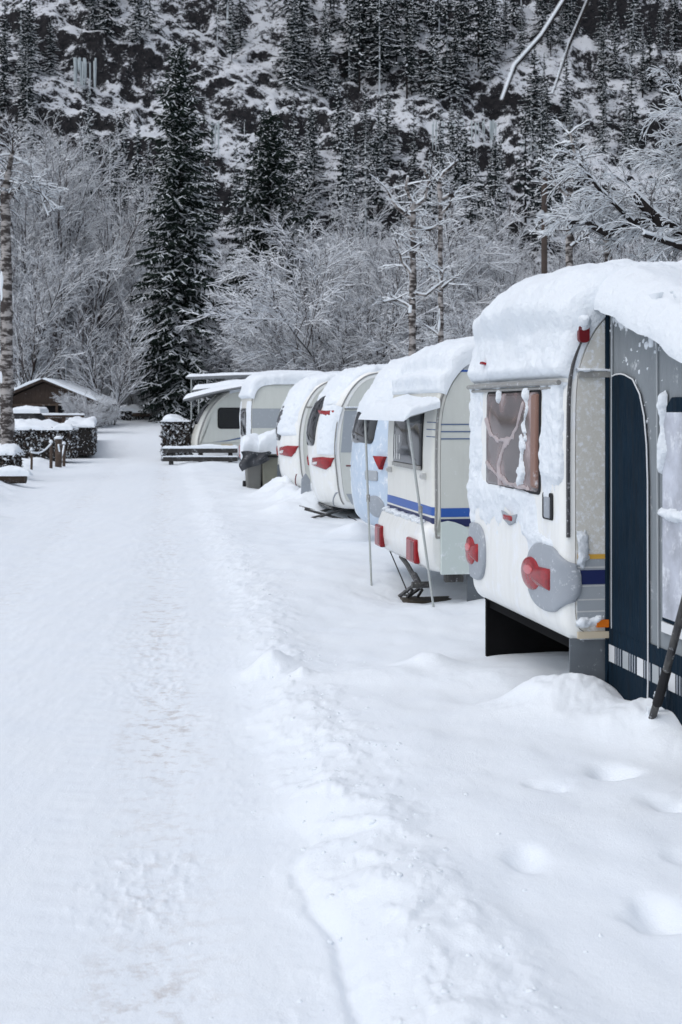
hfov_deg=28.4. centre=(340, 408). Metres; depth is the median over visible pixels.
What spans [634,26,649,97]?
mountain spruce
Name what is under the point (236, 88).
mountain slope
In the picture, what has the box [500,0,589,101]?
overhanging birch
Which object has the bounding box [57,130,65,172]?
mountain spruce
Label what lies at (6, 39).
mountain spruce
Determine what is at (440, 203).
lopped birch
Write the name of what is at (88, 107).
mountain spruce
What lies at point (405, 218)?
mountain spruce
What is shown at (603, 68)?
mountain spruce
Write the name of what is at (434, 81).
mountain spruce
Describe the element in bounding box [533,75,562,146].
mountain spruce
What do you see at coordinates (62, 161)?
bare tree
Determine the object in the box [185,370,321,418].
awning roof
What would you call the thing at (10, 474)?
log
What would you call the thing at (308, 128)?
mountain spruce
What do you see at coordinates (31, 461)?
post
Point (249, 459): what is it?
tarpaulin
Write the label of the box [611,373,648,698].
door panel
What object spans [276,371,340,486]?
caravan
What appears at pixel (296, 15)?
mountain spruce
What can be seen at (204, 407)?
front window
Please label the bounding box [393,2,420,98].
mountain spruce
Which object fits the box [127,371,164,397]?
bare shrub tree
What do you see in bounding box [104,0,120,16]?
mountain spruce
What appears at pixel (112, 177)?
mountain spruce
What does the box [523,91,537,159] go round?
mountain spruce
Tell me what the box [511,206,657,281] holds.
bare tree
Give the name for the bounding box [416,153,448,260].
mountain spruce
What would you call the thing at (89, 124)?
mountain spruce
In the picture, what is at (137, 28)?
mountain spruce
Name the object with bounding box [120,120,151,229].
mountain spruce
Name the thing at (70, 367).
bare shrub tree
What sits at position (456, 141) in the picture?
mountain spruce
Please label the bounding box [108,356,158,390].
bare shrub tree
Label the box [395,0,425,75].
mountain spruce
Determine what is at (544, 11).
mountain spruce
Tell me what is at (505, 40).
mountain spruce
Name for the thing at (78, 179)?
bare tree
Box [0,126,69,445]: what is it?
birch
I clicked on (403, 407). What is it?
window canopy
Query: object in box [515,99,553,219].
mountain spruce
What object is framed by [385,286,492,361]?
bare shrub tree
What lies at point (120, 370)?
bare tree
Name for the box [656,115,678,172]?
mountain spruce
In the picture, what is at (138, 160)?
mountain spruce
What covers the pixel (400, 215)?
mountain spruce
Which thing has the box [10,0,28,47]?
mountain spruce
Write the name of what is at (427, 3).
mountain spruce
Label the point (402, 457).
window
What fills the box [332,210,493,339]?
bare tree
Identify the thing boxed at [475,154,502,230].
mountain spruce
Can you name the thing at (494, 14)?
mountain spruce
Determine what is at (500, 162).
mountain spruce
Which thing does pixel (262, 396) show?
caravan
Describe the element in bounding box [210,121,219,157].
icicles
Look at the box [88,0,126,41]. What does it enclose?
mountain spruce
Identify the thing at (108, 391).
bare shrub tree
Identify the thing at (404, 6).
mountain spruce
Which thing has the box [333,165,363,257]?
mountain spruce
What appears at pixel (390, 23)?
mountain spruce
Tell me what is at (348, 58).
mountain spruce
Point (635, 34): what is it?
mountain spruce
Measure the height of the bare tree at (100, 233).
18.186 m
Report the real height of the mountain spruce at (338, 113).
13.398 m
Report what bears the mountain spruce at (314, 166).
on the mountain slope
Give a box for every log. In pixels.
[0,465,32,483]
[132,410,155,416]
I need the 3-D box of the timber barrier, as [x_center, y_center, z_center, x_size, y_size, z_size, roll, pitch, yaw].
[-4.652,1.519,44.533,2.492,0.699,0.334,0,0,0]
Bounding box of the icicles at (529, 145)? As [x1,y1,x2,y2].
[520,140,548,155]
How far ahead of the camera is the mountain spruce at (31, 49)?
174.95 m
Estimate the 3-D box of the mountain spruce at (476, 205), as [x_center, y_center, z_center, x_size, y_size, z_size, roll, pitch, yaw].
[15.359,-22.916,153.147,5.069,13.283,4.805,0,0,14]
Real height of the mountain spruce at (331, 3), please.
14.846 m
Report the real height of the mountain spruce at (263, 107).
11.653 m
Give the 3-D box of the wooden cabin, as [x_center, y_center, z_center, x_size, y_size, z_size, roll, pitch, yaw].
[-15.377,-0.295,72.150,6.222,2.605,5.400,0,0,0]
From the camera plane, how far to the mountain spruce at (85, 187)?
140.80 m
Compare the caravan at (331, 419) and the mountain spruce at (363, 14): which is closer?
the caravan at (331, 419)
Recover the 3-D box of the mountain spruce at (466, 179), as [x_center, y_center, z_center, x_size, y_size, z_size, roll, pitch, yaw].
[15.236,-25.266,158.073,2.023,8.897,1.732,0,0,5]
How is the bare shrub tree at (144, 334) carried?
on the snowy ground
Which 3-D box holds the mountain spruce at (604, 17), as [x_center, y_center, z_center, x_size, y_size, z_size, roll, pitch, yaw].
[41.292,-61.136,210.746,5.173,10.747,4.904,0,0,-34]
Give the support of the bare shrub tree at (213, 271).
on the mountain slope
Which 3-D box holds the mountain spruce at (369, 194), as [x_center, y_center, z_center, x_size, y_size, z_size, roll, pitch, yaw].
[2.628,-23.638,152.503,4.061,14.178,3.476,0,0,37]
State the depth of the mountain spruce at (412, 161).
162.42 m
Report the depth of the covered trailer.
58.00 m
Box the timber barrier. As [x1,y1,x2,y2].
[162,444,237,464]
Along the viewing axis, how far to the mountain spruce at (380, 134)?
175.03 m
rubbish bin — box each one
[240,433,261,488]
[258,429,277,486]
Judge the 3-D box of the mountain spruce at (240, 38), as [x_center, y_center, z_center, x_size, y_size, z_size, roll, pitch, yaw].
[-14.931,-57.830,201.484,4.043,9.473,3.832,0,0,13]
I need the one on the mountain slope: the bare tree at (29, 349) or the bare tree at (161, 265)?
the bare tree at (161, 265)
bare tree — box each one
[0,103,132,377]
[0,117,97,329]
[0,124,204,384]
[0,229,126,387]
[2,108,116,377]
[23,201,168,386]
[41,150,158,378]
[51,275,160,398]
[53,293,157,424]
[94,314,157,403]
[128,258,221,306]
[146,246,255,372]
[243,171,399,339]
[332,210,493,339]
[396,189,539,317]
[425,224,594,344]
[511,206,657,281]
[575,174,681,262]
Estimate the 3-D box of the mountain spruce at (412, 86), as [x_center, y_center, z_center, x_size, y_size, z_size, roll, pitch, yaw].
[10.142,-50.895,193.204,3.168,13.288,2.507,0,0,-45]
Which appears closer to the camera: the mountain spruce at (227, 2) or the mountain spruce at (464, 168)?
the mountain spruce at (464, 168)
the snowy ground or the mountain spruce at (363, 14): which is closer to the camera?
the snowy ground
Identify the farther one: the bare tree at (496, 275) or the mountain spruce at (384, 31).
the mountain spruce at (384, 31)
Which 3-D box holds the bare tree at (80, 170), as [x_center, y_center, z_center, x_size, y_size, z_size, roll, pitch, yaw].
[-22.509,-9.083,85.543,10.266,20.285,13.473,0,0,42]
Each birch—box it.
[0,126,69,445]
[365,157,459,355]
[416,139,483,342]
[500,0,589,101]
[525,117,613,266]
[528,181,681,261]
[530,65,681,261]
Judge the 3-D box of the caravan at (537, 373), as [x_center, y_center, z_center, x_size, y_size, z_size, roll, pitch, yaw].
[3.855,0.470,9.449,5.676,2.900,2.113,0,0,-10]
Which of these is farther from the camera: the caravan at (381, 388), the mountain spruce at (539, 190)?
the mountain spruce at (539, 190)
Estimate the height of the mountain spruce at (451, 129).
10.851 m
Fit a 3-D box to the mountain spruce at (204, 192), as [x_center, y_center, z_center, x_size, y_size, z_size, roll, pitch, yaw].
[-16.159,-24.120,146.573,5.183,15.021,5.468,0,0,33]
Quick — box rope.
[31,443,51,453]
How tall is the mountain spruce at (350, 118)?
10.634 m
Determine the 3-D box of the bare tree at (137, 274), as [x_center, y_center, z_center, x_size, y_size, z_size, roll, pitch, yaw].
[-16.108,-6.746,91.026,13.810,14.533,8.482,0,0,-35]
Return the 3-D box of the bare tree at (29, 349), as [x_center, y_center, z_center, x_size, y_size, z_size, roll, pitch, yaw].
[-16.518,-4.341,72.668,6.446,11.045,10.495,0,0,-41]
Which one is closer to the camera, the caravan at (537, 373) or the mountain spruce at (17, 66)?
the caravan at (537, 373)
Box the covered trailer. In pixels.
[13,405,48,420]
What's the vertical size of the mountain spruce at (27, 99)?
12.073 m
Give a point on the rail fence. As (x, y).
(62, 415)
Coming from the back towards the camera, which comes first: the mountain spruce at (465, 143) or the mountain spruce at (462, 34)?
the mountain spruce at (462, 34)
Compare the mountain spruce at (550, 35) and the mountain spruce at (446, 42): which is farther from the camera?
the mountain spruce at (550, 35)
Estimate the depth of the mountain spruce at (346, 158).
166.90 m
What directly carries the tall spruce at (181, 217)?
on the snowy ground
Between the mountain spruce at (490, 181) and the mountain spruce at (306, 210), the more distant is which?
the mountain spruce at (490, 181)
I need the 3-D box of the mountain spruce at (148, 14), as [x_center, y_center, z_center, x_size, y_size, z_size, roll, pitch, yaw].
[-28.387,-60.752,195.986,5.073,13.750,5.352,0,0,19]
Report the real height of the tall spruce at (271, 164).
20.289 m
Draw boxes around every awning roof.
[183,382,242,400]
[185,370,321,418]
[192,379,244,412]
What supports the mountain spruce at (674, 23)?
on the mountain slope
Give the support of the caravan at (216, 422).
on the snowy ground
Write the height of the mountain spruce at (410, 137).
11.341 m
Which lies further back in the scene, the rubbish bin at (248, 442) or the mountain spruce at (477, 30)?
the mountain spruce at (477, 30)
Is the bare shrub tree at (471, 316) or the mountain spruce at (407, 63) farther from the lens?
the mountain spruce at (407, 63)
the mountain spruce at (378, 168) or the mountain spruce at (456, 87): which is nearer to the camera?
the mountain spruce at (378, 168)
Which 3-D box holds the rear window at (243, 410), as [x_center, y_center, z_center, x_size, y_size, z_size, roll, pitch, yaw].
[-2.478,0.350,34.031,0.068,0.701,1.201,0,0,-10]
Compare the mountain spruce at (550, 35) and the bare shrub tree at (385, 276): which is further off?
the mountain spruce at (550, 35)
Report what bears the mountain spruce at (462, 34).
on the mountain slope
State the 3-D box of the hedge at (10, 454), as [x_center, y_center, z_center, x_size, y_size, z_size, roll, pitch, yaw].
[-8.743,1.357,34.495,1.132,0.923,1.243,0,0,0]
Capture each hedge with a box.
[0,443,24,467]
[13,419,79,459]
[65,416,97,455]
[159,414,193,460]
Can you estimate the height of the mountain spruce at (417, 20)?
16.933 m
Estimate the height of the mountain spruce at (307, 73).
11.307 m
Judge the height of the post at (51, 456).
0.971 m
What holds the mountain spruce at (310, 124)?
on the mountain slope
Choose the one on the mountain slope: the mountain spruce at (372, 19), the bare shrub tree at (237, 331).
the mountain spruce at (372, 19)
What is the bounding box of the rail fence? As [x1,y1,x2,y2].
[42,413,84,422]
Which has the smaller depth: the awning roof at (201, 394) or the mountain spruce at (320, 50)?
the awning roof at (201, 394)
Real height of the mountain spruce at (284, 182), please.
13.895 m
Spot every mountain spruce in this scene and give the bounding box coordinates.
[0,1,16,71]
[0,32,16,112]
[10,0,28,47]
[10,0,45,76]
[10,43,42,131]
[11,19,48,102]
[13,38,26,89]
[14,1,41,70]
[24,109,42,172]
[40,17,65,78]
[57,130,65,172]
[69,93,103,213]
[75,144,98,257]
[78,0,102,30]
[79,110,100,206]
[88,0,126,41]
[95,134,122,237]
[98,129,123,221]
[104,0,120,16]
[106,114,129,215]
[117,109,132,213]
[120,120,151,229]
[123,0,152,44]
[127,128,145,215]
[129,161,154,273]
[134,0,163,31]
[141,141,159,222]
[188,126,217,241]
[191,147,217,250]
[204,121,222,237]
[210,0,223,44]
[212,0,239,26]
[224,0,239,60]
[224,134,243,236]
[228,0,250,47]
[229,120,254,250]
[231,139,275,256]
[247,101,266,188]
[267,134,294,232]
[270,0,314,82]
[271,0,292,16]
[274,5,307,91]
[281,123,312,232]
[285,0,323,71]
[285,91,302,191]
[286,1,311,39]
[294,124,317,227]
[295,136,322,247]
[296,112,336,200]
[298,15,321,89]
[299,94,321,173]
[301,98,318,154]
[304,0,321,14]
[312,6,336,98]
[315,1,337,85]
[321,120,362,244]
[322,0,342,33]
[323,60,346,154]
[324,0,340,8]
[327,0,369,84]
[332,103,356,185]
[333,93,362,163]
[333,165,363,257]
[341,0,367,33]
[342,0,382,58]
[346,0,373,90]
[346,124,363,203]
[354,137,382,243]
[355,84,375,153]
[356,0,401,77]
[357,120,369,175]
[358,128,383,198]
[360,0,401,49]
[367,0,391,94]
[367,102,389,208]
[372,91,402,168]
[372,101,388,171]
[382,0,402,25]
[388,0,405,61]
[389,0,430,36]
[389,163,408,253]
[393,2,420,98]
[395,0,419,15]
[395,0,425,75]
[395,186,409,247]
[403,131,423,207]
[405,7,421,94]
[406,98,422,165]
[416,0,443,27]
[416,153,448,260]
[417,1,450,99]
[419,0,469,89]
[429,0,443,38]
[432,106,452,184]
[432,124,450,207]
[432,133,452,192]
[437,16,473,101]
[441,99,463,176]
[442,148,455,246]
[448,0,471,57]
[448,0,484,74]
[450,103,465,207]
[451,100,472,188]
[452,131,482,222]
[457,150,492,254]
[461,120,474,173]
[464,0,494,67]
[464,156,477,223]
[470,0,498,59]
[471,0,509,57]
[475,0,503,82]
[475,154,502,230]
[480,135,513,252]
[483,133,504,198]
[483,143,511,222]
[493,129,509,207]
[498,0,512,49]
[499,0,534,27]
[508,3,531,59]
[509,103,540,223]
[515,47,553,136]
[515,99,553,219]
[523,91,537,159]
[529,0,559,37]
[529,123,552,217]
[529,131,556,247]
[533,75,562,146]
[534,114,566,235]
[537,53,551,122]
[544,0,558,56]
[556,1,565,46]
[557,42,574,125]
[557,109,577,171]
[561,0,580,37]
[561,0,587,31]
[562,105,582,189]
[588,0,617,48]
[589,81,613,154]
[591,20,611,97]
[593,33,616,106]
[606,2,625,78]
[615,61,647,148]
[617,105,638,168]
[619,0,647,52]
[622,27,637,82]
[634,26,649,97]
[644,23,663,92]
[654,0,667,52]
[655,39,681,99]
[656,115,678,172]
[666,0,681,51]
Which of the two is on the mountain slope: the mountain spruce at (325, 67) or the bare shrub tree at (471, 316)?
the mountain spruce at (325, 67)
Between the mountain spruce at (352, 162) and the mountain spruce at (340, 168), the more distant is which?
the mountain spruce at (352, 162)
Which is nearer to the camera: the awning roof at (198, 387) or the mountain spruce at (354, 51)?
the awning roof at (198, 387)
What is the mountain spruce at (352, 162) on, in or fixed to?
on the mountain slope
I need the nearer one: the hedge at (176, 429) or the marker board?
the marker board
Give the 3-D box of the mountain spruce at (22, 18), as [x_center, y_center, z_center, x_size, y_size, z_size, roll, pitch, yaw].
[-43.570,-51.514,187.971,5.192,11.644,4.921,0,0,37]
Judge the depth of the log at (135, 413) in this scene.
79.29 m
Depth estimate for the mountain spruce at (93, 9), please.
194.69 m
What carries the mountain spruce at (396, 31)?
on the mountain slope
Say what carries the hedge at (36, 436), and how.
on the snowy ground
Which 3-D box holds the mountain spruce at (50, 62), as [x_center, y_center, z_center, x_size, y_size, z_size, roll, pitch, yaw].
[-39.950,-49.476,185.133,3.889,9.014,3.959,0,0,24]
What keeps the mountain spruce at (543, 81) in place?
on the mountain slope
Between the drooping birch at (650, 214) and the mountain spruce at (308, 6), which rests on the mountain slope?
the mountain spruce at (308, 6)
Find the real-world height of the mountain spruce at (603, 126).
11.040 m
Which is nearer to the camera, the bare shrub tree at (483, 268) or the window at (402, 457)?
the window at (402, 457)
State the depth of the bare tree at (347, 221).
84.48 m
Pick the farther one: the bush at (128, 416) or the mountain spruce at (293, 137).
the mountain spruce at (293, 137)
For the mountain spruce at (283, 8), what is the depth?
206.42 m
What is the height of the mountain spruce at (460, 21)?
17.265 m
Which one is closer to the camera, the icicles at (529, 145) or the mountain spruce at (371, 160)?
the mountain spruce at (371, 160)
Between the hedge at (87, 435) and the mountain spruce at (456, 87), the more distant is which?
the mountain spruce at (456, 87)
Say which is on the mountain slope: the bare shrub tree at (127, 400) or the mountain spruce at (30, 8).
the mountain spruce at (30, 8)
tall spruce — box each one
[126,41,236,422]
[207,108,315,369]
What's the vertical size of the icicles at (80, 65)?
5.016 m
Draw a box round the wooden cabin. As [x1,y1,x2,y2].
[0,378,116,425]
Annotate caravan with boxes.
[190,389,241,448]
[238,371,322,476]
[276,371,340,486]
[299,364,386,519]
[350,356,409,525]
[375,336,483,603]
[465,259,681,680]
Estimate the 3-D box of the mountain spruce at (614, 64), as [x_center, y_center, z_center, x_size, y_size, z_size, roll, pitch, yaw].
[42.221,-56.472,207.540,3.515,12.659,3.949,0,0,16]
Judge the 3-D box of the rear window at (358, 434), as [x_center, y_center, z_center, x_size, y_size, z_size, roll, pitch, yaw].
[0.313,0.168,18.014,0.284,0.588,1.305,0,0,-10]
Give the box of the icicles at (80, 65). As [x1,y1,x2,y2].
[73,57,96,90]
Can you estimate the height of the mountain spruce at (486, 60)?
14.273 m
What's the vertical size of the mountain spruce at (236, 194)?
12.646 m
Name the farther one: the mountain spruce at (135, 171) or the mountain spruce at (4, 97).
the mountain spruce at (4, 97)
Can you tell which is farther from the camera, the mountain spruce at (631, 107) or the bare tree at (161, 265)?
the mountain spruce at (631, 107)
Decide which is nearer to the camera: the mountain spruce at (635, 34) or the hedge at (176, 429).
the hedge at (176, 429)
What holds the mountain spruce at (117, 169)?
on the mountain slope
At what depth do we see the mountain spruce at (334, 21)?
206.53 m
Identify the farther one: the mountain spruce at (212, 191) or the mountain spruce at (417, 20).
the mountain spruce at (417, 20)
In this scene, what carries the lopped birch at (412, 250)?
on the snowy ground
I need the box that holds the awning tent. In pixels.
[594,265,681,724]
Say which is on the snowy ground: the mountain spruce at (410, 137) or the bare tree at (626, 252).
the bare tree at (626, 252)
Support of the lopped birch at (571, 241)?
on the snowy ground
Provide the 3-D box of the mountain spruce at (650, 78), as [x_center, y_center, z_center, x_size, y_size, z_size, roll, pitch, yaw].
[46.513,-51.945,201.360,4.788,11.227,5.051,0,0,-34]
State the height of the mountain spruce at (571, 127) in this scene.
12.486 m
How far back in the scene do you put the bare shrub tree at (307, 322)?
65.72 m
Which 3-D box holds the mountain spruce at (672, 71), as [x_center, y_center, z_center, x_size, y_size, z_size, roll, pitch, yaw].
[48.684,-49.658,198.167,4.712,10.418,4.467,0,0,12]
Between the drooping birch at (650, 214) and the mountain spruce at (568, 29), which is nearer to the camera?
the drooping birch at (650, 214)
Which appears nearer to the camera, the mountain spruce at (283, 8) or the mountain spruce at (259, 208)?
the mountain spruce at (259, 208)
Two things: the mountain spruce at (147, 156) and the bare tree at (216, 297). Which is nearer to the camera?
the bare tree at (216, 297)
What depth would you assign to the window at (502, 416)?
8.85 m
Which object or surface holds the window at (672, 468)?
in the awning tent
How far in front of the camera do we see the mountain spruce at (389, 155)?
177.57 m
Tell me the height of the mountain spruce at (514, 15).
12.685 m
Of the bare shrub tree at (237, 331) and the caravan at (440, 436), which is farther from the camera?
the bare shrub tree at (237, 331)
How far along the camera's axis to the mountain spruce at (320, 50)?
194.74 m
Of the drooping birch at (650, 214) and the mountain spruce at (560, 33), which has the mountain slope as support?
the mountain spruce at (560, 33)
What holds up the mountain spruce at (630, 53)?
on the mountain slope
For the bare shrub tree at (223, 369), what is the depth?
77.22 m
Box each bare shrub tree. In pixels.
[40,299,146,386]
[51,389,125,428]
[67,361,114,389]
[72,299,231,395]
[95,384,122,404]
[98,376,135,402]
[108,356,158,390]
[118,390,140,405]
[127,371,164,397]
[133,246,210,281]
[137,392,162,419]
[164,309,306,404]
[175,165,535,371]
[195,242,242,278]
[206,301,398,371]
[282,240,334,272]
[305,220,486,366]
[313,232,394,284]
[325,229,397,276]
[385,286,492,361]
[445,278,503,338]
[455,245,515,279]
[504,251,555,287]
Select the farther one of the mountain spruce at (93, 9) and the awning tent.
the mountain spruce at (93, 9)
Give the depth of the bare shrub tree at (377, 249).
139.04 m
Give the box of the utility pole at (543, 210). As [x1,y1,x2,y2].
[536,165,547,273]
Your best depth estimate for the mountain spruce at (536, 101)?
187.51 m
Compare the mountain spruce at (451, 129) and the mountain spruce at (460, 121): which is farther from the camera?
the mountain spruce at (451, 129)
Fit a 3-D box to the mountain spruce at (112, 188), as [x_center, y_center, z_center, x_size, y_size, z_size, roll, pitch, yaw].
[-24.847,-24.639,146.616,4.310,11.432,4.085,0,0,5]
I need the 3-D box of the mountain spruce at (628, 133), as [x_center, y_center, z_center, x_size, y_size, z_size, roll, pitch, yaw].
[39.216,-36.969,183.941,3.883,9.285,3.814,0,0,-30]
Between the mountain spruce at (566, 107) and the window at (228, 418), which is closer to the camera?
the window at (228, 418)
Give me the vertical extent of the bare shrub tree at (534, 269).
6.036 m
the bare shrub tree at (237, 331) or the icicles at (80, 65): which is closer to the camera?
the bare shrub tree at (237, 331)
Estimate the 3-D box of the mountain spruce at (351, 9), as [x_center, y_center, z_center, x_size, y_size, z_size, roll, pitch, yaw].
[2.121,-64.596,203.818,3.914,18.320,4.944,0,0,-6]
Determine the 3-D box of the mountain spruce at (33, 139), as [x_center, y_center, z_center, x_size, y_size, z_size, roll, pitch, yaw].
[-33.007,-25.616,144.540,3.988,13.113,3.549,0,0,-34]
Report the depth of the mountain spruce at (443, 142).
170.44 m
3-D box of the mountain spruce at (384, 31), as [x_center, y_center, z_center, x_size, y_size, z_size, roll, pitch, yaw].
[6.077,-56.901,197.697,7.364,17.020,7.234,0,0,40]
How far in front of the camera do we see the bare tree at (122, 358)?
80.32 m
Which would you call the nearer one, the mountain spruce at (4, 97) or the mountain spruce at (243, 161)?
the mountain spruce at (243, 161)
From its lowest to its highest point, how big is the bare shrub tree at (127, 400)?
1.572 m
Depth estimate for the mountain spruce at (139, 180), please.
143.48 m
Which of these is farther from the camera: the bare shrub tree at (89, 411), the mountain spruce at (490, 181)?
the mountain spruce at (490, 181)
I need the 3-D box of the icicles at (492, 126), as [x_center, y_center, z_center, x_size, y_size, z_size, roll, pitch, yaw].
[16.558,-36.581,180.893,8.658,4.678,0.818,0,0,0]
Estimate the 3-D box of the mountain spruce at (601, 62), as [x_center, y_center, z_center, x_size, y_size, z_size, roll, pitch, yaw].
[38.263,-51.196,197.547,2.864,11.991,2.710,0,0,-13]
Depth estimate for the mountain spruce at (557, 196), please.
155.13 m
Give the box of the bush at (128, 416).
[109,404,143,420]
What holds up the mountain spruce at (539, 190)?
on the mountain slope
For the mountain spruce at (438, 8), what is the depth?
206.55 m
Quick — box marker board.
[301,473,310,493]
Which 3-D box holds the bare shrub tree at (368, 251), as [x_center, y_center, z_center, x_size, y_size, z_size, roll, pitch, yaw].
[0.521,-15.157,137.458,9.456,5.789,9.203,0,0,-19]
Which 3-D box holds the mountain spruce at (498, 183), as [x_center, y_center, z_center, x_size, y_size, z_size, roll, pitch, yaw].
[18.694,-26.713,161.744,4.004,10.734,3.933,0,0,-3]
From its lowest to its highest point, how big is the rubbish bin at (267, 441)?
1.391 m
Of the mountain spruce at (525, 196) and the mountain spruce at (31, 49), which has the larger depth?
the mountain spruce at (31, 49)
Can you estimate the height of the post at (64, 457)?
0.911 m
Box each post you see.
[30,447,32,469]
[49,440,52,467]
[54,436,61,467]
[62,441,65,465]
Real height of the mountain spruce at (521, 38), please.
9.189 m
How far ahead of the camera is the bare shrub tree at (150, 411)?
78.95 m
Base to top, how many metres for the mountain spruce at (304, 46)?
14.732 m
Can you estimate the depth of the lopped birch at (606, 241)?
23.98 m
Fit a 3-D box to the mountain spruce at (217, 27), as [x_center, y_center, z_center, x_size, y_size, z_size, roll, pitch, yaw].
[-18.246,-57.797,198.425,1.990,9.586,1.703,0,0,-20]
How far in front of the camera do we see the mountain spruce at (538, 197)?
168.67 m
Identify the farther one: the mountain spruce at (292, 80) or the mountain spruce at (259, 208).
the mountain spruce at (292, 80)
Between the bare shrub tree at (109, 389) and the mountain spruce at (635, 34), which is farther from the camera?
the mountain spruce at (635, 34)
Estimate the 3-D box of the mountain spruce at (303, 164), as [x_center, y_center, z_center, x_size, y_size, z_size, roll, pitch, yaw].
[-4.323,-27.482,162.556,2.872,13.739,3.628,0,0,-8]
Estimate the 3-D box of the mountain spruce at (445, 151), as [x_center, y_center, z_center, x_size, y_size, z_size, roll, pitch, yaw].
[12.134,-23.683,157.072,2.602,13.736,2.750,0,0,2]
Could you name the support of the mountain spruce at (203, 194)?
on the mountain slope
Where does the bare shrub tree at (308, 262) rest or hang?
on the mountain slope
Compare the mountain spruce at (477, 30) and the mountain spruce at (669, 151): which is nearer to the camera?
the mountain spruce at (669, 151)
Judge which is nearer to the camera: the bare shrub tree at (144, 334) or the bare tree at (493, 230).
the bare tree at (493, 230)
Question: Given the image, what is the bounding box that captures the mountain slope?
[0,0,681,397]
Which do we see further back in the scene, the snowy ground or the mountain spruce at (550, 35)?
the mountain spruce at (550, 35)
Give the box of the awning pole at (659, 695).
[644,596,681,718]
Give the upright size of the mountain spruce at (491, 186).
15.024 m
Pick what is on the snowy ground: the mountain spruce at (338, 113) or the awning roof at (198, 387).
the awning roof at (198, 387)
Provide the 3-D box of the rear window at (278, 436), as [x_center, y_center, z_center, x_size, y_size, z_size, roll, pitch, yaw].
[-1.211,0.247,27.752,0.277,0.807,1.019,0,0,-6]
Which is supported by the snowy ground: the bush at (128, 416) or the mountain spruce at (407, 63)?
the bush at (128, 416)
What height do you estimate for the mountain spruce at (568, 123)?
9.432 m
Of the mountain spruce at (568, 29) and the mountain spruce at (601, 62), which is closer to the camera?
the mountain spruce at (601, 62)
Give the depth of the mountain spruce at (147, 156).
153.39 m
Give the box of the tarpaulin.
[239,451,270,470]
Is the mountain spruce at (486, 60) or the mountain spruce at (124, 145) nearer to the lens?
the mountain spruce at (124, 145)
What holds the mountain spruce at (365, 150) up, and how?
on the mountain slope
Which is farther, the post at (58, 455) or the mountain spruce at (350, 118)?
the mountain spruce at (350, 118)
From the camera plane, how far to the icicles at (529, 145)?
181.47 m
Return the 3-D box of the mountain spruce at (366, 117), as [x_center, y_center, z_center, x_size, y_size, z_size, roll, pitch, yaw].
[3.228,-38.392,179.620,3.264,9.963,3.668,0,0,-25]
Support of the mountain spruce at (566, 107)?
on the mountain slope
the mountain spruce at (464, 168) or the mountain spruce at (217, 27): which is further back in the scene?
the mountain spruce at (217, 27)
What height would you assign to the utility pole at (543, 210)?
10.701 m
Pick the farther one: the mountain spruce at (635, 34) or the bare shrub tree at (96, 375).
the mountain spruce at (635, 34)
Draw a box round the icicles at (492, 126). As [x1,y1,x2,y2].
[432,119,496,149]
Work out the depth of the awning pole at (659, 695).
6.91 m
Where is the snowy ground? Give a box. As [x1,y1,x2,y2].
[0,396,681,1023]
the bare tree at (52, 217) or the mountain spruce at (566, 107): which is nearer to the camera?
the bare tree at (52, 217)
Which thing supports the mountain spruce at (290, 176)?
on the mountain slope
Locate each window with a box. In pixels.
[194,404,208,423]
[218,408,239,428]
[240,408,245,435]
[276,406,283,439]
[306,396,325,445]
[351,412,377,443]
[392,413,424,469]
[486,390,541,494]
[662,397,681,624]
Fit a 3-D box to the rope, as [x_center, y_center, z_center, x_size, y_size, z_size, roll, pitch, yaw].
[-8.881,1.187,39.903,0.048,0.284,2.014,0,0,4]
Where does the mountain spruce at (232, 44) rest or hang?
on the mountain slope
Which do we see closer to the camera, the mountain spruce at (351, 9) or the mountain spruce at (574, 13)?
the mountain spruce at (351, 9)
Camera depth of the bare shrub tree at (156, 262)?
135.95 m
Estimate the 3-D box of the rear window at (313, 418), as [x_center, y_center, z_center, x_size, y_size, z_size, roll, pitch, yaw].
[-0.438,0.202,23.192,0.325,0.857,1.147,0,0,-7]
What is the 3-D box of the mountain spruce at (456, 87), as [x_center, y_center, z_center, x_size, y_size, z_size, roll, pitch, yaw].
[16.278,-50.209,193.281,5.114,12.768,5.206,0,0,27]
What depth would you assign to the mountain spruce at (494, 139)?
173.32 m
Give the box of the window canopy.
[359,394,439,606]
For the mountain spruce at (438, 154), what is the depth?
160.64 m
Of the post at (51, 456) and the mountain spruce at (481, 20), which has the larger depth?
the mountain spruce at (481, 20)
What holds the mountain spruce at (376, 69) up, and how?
on the mountain slope
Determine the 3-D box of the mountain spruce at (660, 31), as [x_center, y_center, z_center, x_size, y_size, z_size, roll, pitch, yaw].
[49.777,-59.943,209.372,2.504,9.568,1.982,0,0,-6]
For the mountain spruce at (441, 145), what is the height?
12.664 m
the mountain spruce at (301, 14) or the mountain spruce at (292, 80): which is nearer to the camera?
the mountain spruce at (292, 80)
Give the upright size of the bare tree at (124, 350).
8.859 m

